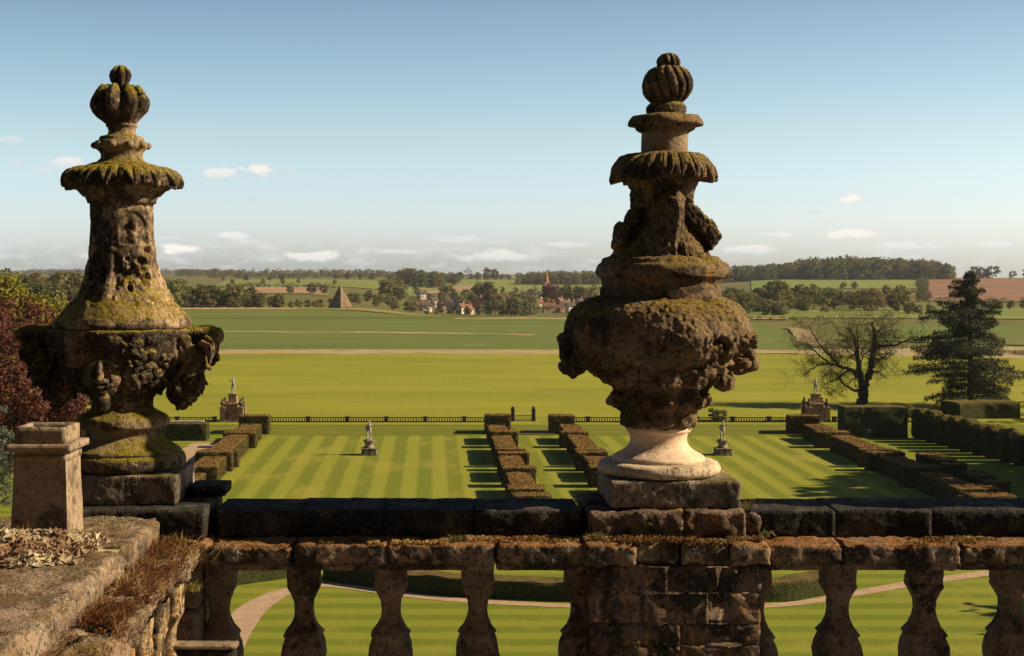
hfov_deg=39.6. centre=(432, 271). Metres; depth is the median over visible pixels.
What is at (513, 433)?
clipped hedge
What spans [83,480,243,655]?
stone pier
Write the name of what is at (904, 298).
tree
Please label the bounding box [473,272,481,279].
tree
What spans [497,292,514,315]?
tree
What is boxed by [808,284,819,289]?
tree
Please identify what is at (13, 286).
broadleaf tree
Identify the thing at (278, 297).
tree
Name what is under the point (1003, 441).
clipped hedge
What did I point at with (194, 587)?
grass tuft
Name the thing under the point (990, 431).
clipped hedge
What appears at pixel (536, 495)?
clipped hedge
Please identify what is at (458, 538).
grass tuft
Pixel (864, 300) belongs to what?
tree
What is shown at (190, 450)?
side path
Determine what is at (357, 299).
tree
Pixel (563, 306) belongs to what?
house
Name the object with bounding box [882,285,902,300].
tree
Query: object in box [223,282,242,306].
tree
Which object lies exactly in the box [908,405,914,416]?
shrub
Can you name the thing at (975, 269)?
tree
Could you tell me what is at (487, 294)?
tree
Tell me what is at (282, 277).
tree
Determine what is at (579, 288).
tree
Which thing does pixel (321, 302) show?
tree
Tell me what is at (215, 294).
tree
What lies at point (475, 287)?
tree
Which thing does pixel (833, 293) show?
tree
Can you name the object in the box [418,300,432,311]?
house
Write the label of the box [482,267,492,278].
tree
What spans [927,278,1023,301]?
ploughed field
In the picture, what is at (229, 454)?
clipped hedge
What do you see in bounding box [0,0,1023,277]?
sky
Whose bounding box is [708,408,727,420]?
shrub
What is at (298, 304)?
tree
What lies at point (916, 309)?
tree
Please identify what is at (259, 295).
tree
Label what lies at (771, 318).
hedgerow
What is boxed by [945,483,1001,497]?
clipped hedge
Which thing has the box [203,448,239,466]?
clipped hedge
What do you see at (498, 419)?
clipped hedge
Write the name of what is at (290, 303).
tree
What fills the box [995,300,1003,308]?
tree
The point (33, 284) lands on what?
tree
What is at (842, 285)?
tree
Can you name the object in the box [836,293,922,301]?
bright field
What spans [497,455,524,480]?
clipped hedge
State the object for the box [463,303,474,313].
house
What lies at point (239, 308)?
crest margin
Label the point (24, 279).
tree
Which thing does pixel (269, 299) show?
tree
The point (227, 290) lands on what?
tree
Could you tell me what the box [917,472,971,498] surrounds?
clipped hedge
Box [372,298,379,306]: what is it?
tree
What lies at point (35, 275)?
tree
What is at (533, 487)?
clipped hedge
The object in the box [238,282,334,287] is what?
hedgerow
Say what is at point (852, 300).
tree
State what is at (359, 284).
hill field
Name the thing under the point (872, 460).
clipped hedge
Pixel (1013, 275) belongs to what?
tree
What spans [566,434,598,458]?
clipped hedge
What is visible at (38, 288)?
tree
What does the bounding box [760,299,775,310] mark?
tree
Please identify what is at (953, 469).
clipped hedge
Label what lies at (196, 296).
tree
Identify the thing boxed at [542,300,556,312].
house
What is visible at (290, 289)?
tree
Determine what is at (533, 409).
gate post
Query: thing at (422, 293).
house
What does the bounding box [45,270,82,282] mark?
tree
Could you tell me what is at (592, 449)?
clipped hedge
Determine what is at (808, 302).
tree
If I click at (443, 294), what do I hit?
tree
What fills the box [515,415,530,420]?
garden gate
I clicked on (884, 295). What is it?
tree
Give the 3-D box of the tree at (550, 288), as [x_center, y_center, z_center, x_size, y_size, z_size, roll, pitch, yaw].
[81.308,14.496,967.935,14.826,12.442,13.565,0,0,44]
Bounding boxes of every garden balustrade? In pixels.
[169,416,217,421]
[271,416,483,421]
[575,416,785,421]
[831,416,911,421]
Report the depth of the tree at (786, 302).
530.00 m
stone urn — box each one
[15,65,223,504]
[556,53,759,508]
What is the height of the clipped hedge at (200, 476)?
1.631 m
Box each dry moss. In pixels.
[64,543,198,640]
[318,534,580,544]
[583,534,767,543]
[905,535,997,543]
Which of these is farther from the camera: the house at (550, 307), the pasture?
the house at (550, 307)
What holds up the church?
on the terrain at (194, 280)
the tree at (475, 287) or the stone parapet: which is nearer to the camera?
the stone parapet
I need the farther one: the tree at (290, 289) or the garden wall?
the tree at (290, 289)
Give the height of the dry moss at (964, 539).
0.024 m
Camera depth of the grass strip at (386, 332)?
366.56 m
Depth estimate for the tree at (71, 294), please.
505.83 m
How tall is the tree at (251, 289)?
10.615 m
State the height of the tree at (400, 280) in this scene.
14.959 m
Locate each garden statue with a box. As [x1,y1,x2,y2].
[360,421,377,455]
[713,421,732,455]
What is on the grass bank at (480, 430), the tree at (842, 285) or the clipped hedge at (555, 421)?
the clipped hedge at (555, 421)
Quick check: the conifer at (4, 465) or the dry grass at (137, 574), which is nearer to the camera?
the dry grass at (137, 574)
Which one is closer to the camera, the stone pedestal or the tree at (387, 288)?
the stone pedestal
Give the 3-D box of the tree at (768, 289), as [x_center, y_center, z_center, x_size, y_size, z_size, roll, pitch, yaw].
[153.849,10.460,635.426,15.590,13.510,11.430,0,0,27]
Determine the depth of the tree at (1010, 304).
599.45 m
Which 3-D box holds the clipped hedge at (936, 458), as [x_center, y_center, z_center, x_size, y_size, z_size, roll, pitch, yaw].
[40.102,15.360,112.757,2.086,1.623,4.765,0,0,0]
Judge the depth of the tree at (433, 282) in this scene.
1354.80 m
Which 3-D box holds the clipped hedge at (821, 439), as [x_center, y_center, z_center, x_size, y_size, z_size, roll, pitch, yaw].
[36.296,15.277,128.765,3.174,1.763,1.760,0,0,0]
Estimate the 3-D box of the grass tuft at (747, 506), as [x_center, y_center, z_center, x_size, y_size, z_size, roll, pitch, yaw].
[1.270,0.951,5.791,0.187,0.070,0.153,0,0,-22]
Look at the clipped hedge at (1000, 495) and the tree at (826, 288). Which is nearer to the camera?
the clipped hedge at (1000, 495)
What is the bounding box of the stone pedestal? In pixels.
[4,422,88,531]
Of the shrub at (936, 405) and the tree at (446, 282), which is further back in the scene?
the tree at (446, 282)
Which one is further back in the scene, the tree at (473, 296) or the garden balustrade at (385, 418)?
the tree at (473, 296)
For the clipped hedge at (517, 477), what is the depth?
100.44 m
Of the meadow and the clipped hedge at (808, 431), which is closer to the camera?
the clipped hedge at (808, 431)
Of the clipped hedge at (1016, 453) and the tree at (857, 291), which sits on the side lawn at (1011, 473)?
the clipped hedge at (1016, 453)
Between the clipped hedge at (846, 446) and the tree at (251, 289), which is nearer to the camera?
the clipped hedge at (846, 446)
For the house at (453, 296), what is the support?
on the terrain at (194, 280)
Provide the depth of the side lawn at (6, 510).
121.01 m
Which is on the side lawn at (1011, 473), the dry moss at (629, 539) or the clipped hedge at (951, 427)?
the clipped hedge at (951, 427)
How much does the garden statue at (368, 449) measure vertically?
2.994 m
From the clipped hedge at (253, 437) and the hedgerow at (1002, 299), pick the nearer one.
the clipped hedge at (253, 437)
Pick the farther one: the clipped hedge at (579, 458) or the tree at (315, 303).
the tree at (315, 303)
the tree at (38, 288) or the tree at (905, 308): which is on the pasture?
the tree at (905, 308)
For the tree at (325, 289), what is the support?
on the stubble field at (280, 290)
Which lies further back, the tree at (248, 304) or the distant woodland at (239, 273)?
the distant woodland at (239, 273)
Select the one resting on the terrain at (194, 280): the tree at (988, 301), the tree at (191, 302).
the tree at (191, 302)
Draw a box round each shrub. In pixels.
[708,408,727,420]
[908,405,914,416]
[926,403,943,413]
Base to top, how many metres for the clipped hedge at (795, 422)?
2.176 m
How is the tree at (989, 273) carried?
on the ploughed field at (1009, 289)
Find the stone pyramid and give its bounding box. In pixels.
[328,285,352,307]
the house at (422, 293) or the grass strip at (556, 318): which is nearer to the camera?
the grass strip at (556, 318)
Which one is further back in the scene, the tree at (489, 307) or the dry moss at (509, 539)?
the tree at (489, 307)
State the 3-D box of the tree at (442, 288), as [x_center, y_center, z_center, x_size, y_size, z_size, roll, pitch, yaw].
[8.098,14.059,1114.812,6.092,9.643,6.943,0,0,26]
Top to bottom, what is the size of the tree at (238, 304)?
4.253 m
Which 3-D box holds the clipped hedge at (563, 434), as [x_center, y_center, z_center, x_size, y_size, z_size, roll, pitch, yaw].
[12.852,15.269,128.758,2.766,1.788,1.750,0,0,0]
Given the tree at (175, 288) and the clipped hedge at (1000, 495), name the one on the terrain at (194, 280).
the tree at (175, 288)
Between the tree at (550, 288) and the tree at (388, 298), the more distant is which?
the tree at (550, 288)
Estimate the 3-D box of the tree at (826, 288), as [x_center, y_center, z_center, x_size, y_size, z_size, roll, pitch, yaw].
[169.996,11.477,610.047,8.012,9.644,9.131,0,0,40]
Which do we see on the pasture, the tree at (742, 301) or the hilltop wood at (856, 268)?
the tree at (742, 301)
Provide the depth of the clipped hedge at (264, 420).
138.60 m
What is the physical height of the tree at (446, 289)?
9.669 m
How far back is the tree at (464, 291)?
1018.93 m
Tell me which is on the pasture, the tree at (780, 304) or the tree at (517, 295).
the tree at (780, 304)
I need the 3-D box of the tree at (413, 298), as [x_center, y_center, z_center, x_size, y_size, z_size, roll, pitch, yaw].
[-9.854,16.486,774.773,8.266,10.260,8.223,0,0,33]
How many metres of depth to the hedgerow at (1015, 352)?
273.04 m
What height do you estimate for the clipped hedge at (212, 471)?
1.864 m
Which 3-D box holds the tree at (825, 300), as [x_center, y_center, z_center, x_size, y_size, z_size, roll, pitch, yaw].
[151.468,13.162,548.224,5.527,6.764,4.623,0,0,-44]
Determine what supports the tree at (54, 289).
on the terrain at (194, 280)
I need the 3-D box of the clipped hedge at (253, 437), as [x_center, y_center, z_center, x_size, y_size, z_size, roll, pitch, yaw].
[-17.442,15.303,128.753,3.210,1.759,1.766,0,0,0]
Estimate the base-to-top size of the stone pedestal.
0.426 m
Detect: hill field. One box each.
[216,279,393,288]
[405,279,601,298]
[751,280,916,288]
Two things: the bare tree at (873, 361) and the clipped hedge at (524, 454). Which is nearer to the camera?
the clipped hedge at (524, 454)
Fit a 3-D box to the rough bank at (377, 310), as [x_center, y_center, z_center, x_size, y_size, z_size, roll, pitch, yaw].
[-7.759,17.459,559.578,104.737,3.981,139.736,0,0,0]
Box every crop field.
[15,318,809,349]
[183,309,566,317]
[838,324,1023,344]
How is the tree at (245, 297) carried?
on the terrain at (194, 280)
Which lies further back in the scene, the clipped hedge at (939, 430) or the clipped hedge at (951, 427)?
the clipped hedge at (939, 430)
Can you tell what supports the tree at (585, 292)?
on the terrain at (194, 280)
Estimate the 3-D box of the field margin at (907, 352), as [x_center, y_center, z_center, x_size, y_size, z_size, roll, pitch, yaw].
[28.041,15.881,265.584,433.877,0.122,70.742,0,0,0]
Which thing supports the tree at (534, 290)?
on the terrain at (194, 280)
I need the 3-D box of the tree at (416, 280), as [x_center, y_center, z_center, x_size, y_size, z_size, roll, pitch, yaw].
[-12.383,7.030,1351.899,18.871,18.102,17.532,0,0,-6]
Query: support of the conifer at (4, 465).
on the side lawn at (6, 510)
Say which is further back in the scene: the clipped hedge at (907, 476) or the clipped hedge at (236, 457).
the clipped hedge at (236, 457)
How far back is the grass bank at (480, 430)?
140.60 m
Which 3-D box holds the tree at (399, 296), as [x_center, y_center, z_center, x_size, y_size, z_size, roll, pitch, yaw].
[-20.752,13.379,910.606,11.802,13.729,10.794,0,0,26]
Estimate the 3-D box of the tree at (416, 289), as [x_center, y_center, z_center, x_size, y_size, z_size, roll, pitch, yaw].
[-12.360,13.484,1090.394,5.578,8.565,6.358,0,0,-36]
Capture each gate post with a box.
[510,406,514,420]
[531,406,535,420]
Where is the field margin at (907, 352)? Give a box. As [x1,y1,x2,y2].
[218,346,1023,358]
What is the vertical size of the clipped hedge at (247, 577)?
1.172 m
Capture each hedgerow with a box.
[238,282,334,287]
[749,316,796,320]
[910,297,1023,302]
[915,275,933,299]
[985,347,1023,354]
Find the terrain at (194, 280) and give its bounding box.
[0,274,1023,435]
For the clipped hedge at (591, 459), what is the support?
on the lawn at (436, 467)
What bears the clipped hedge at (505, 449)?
on the lawn at (436, 467)
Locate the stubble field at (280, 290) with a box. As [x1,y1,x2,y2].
[244,287,329,294]
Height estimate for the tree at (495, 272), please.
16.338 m
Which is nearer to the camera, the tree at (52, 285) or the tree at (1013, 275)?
the tree at (52, 285)
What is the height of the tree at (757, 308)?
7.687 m
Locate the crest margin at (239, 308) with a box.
[182,308,296,308]
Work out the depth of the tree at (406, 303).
731.93 m
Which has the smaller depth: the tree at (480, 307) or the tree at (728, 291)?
the tree at (728, 291)
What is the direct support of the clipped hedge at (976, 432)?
on the side lawn at (1011, 473)
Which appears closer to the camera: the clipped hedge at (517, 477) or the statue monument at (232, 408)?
the clipped hedge at (517, 477)
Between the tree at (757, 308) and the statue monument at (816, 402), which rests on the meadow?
the statue monument at (816, 402)
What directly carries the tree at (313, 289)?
on the stubble field at (280, 290)
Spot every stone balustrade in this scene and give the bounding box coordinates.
[210,497,585,655]
[740,497,1023,655]
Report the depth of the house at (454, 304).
838.92 m
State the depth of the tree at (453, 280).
1509.11 m
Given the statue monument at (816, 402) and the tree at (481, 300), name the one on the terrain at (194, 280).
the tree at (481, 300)
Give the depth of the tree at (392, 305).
700.12 m
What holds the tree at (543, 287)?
on the terrain at (194, 280)
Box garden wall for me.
[170,420,204,421]
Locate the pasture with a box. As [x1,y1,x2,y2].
[747,308,1023,318]
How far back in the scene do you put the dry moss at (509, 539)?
5.65 m
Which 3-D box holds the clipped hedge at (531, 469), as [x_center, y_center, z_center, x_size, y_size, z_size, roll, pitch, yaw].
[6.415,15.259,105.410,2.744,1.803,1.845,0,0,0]
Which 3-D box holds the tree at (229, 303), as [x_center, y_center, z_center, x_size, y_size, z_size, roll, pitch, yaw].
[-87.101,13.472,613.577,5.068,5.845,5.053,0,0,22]
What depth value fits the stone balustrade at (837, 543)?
5.73 m
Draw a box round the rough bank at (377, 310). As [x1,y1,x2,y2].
[297,307,535,316]
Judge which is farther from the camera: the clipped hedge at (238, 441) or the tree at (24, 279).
the tree at (24, 279)
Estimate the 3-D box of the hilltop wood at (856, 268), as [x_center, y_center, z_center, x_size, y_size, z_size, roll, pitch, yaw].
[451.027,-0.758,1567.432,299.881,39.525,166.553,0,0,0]
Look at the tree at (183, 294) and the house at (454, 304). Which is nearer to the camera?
the tree at (183, 294)
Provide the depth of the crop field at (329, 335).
356.55 m
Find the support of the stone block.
on the roof deck
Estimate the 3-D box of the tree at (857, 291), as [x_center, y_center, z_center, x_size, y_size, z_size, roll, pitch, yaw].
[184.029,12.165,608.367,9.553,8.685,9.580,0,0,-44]
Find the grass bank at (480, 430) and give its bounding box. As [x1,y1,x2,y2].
[11,425,1023,434]
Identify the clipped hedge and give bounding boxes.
[161,420,209,440]
[194,449,234,471]
[194,463,220,479]
[194,472,206,480]
[195,455,227,477]
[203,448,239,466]
[211,434,248,458]
[222,430,257,447]
[235,423,262,440]
[237,570,286,584]
[238,413,270,433]
[323,570,824,601]
[484,413,510,433]
[486,424,507,443]
[489,428,518,447]
[490,434,516,462]
[494,447,525,466]
[496,450,529,469]
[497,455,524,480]
[500,464,536,487]
[505,471,535,493]
[505,483,545,497]
[511,491,551,498]
[548,413,575,433]
[558,423,582,438]
[559,429,588,447]
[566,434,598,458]
[574,447,604,466]
[574,449,608,470]
[583,455,606,476]
[587,464,596,487]
[785,413,819,433]
[802,423,834,442]
[813,429,849,447]
[829,434,882,461]
[837,405,907,437]
[857,447,895,466]
[864,450,905,470]
[879,455,922,480]
[896,463,943,487]
[910,408,927,439]
[915,452,956,465]
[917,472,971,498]
[921,409,942,442]
[933,414,950,445]
[940,399,1020,418]
[940,462,967,476]
[944,415,963,448]
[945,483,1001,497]
[957,417,978,451]
[958,470,995,483]
[963,491,1016,498]
[969,423,987,455]
[978,478,1010,492]
[982,424,1004,458]
[996,427,1019,462]
[1009,432,1023,466]
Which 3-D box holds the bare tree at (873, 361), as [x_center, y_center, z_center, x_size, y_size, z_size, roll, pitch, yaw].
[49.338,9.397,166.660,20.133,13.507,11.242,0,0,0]
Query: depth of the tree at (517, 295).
885.49 m
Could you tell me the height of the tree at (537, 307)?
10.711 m
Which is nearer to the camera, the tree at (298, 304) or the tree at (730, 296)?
the tree at (730, 296)
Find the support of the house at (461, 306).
on the terrain at (194, 280)
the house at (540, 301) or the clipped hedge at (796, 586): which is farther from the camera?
the house at (540, 301)
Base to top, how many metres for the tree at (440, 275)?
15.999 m
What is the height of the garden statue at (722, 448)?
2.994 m
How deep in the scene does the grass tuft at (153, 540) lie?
5.42 m
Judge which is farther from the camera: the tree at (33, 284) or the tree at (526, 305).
the tree at (526, 305)
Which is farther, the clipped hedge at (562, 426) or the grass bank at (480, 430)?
the grass bank at (480, 430)
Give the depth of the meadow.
188.64 m
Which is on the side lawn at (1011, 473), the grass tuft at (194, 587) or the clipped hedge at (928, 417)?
the clipped hedge at (928, 417)
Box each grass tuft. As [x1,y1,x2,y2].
[151,538,164,548]
[184,578,206,591]
[446,534,466,541]
[586,532,615,541]
[740,494,759,512]
[746,528,777,537]
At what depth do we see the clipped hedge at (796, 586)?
69.52 m
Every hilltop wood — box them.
[514,269,601,284]
[722,254,956,282]
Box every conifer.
[0,405,14,505]
[901,270,1023,403]
[1012,393,1023,420]
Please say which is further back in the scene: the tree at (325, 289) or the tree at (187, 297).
the tree at (325, 289)
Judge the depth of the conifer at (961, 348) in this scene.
161.80 m
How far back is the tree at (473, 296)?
922.96 m
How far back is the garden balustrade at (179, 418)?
145.90 m
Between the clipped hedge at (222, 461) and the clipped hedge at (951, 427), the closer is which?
the clipped hedge at (222, 461)
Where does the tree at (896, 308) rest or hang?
on the pasture
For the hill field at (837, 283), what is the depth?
1319.08 m
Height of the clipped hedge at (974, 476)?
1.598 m
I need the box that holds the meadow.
[1,354,1023,424]
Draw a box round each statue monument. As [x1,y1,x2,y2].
[218,377,246,421]
[800,377,831,421]
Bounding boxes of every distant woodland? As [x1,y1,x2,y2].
[0,268,236,274]
[174,268,452,278]
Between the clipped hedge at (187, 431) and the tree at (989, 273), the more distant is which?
the tree at (989, 273)
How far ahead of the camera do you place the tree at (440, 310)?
769.80 m
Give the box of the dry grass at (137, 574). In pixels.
[40,531,223,655]
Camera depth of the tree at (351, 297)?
751.37 m
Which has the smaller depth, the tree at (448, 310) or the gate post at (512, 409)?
the gate post at (512, 409)
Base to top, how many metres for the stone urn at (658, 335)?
1.881 m
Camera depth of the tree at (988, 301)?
577.80 m
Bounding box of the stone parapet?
[0,515,199,655]
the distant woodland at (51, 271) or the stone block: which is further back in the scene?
the distant woodland at (51, 271)
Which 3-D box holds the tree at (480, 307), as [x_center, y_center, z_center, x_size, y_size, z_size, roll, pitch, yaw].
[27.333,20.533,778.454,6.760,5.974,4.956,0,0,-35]
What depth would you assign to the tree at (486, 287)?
953.09 m
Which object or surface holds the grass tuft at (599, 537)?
on the stone pier at (661, 598)
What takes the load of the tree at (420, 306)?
on the terrain at (194, 280)
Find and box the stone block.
[172,641,238,655]
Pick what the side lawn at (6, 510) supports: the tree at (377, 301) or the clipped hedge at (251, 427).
the clipped hedge at (251, 427)
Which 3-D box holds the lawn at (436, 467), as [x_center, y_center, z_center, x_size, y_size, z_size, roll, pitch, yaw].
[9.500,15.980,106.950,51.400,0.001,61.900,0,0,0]
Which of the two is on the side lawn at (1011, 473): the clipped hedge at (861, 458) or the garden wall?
the clipped hedge at (861, 458)
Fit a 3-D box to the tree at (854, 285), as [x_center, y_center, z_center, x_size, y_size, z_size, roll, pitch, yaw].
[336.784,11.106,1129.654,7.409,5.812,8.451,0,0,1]
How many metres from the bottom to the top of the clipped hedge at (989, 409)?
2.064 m
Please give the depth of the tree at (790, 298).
587.59 m
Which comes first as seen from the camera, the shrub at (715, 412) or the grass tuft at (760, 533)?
the grass tuft at (760, 533)
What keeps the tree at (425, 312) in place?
on the terrain at (194, 280)
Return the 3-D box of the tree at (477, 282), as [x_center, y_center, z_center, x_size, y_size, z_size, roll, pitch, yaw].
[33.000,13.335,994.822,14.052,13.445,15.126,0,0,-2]
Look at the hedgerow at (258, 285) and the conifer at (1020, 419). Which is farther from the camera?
the hedgerow at (258, 285)
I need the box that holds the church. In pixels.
[543,270,568,299]
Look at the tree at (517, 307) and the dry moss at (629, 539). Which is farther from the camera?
the tree at (517, 307)
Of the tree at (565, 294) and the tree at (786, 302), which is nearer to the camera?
the tree at (786, 302)
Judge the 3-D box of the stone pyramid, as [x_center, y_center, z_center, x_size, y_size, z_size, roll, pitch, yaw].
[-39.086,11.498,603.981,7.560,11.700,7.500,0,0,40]
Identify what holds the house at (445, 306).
on the terrain at (194, 280)
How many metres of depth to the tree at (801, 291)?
632.86 m
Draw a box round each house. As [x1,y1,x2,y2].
[416,289,427,299]
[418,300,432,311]
[428,295,438,306]
[440,301,447,312]
[445,298,451,305]
[449,290,456,300]
[451,302,460,310]
[455,301,465,313]
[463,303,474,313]
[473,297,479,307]
[532,297,542,306]
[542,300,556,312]
[555,296,563,303]
[556,302,560,312]
[557,300,565,311]
[564,300,575,312]
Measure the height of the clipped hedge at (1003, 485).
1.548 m
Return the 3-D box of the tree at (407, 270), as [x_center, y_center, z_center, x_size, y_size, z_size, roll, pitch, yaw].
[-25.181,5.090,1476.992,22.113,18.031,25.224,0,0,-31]
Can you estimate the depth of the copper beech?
114.26 m
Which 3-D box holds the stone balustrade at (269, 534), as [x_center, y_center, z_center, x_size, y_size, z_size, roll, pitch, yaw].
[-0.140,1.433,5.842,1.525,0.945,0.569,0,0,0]
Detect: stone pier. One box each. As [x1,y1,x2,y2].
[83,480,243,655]
[558,493,777,655]
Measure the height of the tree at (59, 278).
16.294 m
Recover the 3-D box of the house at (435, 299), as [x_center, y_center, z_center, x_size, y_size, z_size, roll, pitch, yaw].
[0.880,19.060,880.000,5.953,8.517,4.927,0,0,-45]
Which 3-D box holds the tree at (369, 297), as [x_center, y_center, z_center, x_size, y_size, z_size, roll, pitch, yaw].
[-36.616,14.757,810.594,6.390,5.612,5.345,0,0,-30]
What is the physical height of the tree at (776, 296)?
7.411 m
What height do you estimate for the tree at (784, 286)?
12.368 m
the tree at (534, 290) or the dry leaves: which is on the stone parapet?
the dry leaves
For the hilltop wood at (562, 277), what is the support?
on the hill field at (507, 285)
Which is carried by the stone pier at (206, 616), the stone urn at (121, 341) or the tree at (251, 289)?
the stone urn at (121, 341)
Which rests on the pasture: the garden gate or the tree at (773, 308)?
the tree at (773, 308)
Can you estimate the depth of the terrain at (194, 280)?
722.50 m
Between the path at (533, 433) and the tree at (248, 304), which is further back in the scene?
the tree at (248, 304)
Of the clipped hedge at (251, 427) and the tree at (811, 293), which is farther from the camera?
the tree at (811, 293)
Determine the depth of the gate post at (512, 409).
146.82 m
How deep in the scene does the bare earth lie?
354.43 m
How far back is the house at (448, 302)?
847.08 m
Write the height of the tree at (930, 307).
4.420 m
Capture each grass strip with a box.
[223,331,534,335]
[454,317,787,318]
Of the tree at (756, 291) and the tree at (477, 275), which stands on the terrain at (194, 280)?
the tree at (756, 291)
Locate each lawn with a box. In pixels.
[0,436,264,517]
[221,436,932,568]
[230,569,1023,655]
[796,436,1023,498]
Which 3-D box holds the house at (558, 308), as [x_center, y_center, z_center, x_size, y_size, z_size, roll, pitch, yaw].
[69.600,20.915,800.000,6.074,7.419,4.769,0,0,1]
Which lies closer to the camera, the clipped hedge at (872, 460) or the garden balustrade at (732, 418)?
the clipped hedge at (872, 460)
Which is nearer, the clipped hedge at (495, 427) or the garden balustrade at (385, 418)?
the clipped hedge at (495, 427)
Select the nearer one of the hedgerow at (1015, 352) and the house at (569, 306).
the hedgerow at (1015, 352)
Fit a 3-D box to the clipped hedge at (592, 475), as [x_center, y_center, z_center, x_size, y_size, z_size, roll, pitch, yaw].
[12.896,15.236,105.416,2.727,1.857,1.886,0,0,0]
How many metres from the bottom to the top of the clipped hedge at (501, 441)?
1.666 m
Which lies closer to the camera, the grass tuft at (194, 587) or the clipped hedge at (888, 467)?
the grass tuft at (194, 587)
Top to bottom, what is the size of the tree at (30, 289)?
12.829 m
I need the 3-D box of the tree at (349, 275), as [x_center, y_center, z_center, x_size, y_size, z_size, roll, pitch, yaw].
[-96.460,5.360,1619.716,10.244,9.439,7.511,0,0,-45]
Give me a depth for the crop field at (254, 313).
516.63 m
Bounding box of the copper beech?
[0,294,91,462]
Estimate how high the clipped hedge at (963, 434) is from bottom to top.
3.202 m
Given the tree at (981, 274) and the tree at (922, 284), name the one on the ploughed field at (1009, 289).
the tree at (981, 274)
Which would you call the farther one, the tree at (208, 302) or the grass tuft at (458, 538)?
the tree at (208, 302)
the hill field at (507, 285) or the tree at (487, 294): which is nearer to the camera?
the tree at (487, 294)
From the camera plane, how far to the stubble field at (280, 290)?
1017.93 m
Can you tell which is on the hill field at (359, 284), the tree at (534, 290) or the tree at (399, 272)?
the tree at (399, 272)
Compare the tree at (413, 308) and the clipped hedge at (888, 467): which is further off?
the tree at (413, 308)
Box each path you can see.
[182,443,215,461]
[231,570,988,646]
[518,433,549,433]
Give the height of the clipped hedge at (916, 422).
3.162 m
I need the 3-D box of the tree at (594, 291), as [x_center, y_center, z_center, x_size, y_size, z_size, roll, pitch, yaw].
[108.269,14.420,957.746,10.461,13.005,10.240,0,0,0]
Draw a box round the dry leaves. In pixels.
[0,525,120,569]
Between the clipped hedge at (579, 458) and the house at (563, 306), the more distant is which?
the house at (563, 306)
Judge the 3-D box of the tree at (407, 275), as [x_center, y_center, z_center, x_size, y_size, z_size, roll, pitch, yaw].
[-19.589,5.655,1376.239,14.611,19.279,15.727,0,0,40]
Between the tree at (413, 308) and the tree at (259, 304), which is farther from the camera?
the tree at (413, 308)
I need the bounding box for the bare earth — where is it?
[784,327,825,345]
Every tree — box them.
[0,268,68,368]
[11,276,37,296]
[21,278,41,284]
[24,271,43,281]
[24,282,40,296]
[25,283,37,293]
[34,278,60,309]
[39,283,72,304]
[43,271,82,291]
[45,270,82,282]
[46,286,71,310]
[64,275,81,290]
[65,287,78,302]
[164,278,186,297]
[164,279,187,304]
[180,284,192,307]
[185,286,194,307]
[189,283,210,307]
[202,285,224,306]
[206,299,216,307]
[219,287,229,307]
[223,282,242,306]
[225,296,235,307]
[230,286,250,307]
[233,299,240,307]
[243,286,258,307]
[244,292,252,307]
[250,292,266,307]
[253,298,261,307]
[265,296,272,307]
[269,293,285,307]
[278,273,285,279]
[286,285,293,292]
[287,301,293,307]
[294,299,303,306]
[304,299,311,306]
[306,283,316,292]
[312,300,319,306]
[317,299,323,307]
[318,285,327,292]
[344,272,351,279]
[347,293,359,303]
[354,296,361,303]
[362,292,372,300]
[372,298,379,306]
[378,279,397,296]
[383,296,396,305]
[388,277,404,295]
[390,299,399,308]
[392,282,409,300]
[395,268,407,283]
[400,268,413,278]
[402,301,411,310]
[404,268,418,285]
[405,292,418,307]
[410,270,428,286]
[410,303,415,312]
[412,283,419,292]
[413,295,432,310]
[423,307,429,313]
[424,272,439,287]
[434,273,444,287]
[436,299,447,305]
[436,305,444,312]
[438,283,444,292]
[438,292,446,298]
[441,272,450,284]
[443,285,455,296]
[445,307,452,313]
[446,274,460,284]
[459,289,470,296]
[464,267,473,279]
[466,293,476,302]
[470,281,483,295]
[471,282,493,295]
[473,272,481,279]
[475,281,497,295]
[476,297,485,308]
[477,303,484,313]
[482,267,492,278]
[483,291,492,303]
[483,294,506,315]
[491,268,499,279]
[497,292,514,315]
[505,293,524,315]
[510,293,522,302]
[518,297,529,315]
[522,295,534,315]
[528,295,544,315]
[530,283,540,296]
[539,284,559,300]
[542,284,553,297]
[557,282,583,299]
[570,285,587,297]
[576,290,591,298]
[586,283,599,296]
[721,287,740,301]
[724,294,736,300]
[738,291,755,313]
[740,290,759,307]
[749,296,765,311]
[750,287,769,299]
[759,280,789,303]
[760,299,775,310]
[760,303,770,314]
[768,281,795,302]
[770,301,782,314]
[772,293,785,301]
[773,294,939,404]
[773,300,788,314]
[780,294,795,308]
[783,300,790,312]
[790,284,806,295]
[793,295,814,310]
[796,289,813,295]
[805,289,826,307]
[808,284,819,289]
[817,287,835,306]
[817,297,831,311]
[821,289,848,308]
[839,282,846,288]
[844,292,861,308]
[850,282,859,288]
[854,290,868,307]
[856,287,886,310]
[874,292,887,307]
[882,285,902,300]
[883,284,913,307]
[892,301,901,311]
[902,303,911,313]
[912,305,923,313]
[925,303,935,311]
[968,266,977,277]
[976,267,987,277]
[983,300,993,309]
[985,266,1000,277]
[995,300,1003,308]
[1006,300,1014,308]
[1008,271,1016,277]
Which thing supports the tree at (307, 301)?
on the terrain at (194, 280)
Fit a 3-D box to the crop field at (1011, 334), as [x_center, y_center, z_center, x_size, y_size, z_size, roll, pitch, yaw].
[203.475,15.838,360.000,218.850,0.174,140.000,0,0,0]
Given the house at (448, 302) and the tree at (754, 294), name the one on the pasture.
the tree at (754, 294)
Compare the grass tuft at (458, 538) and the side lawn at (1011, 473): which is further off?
the side lawn at (1011, 473)
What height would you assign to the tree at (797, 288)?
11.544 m
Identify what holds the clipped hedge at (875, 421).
on the side lawn at (1011, 473)

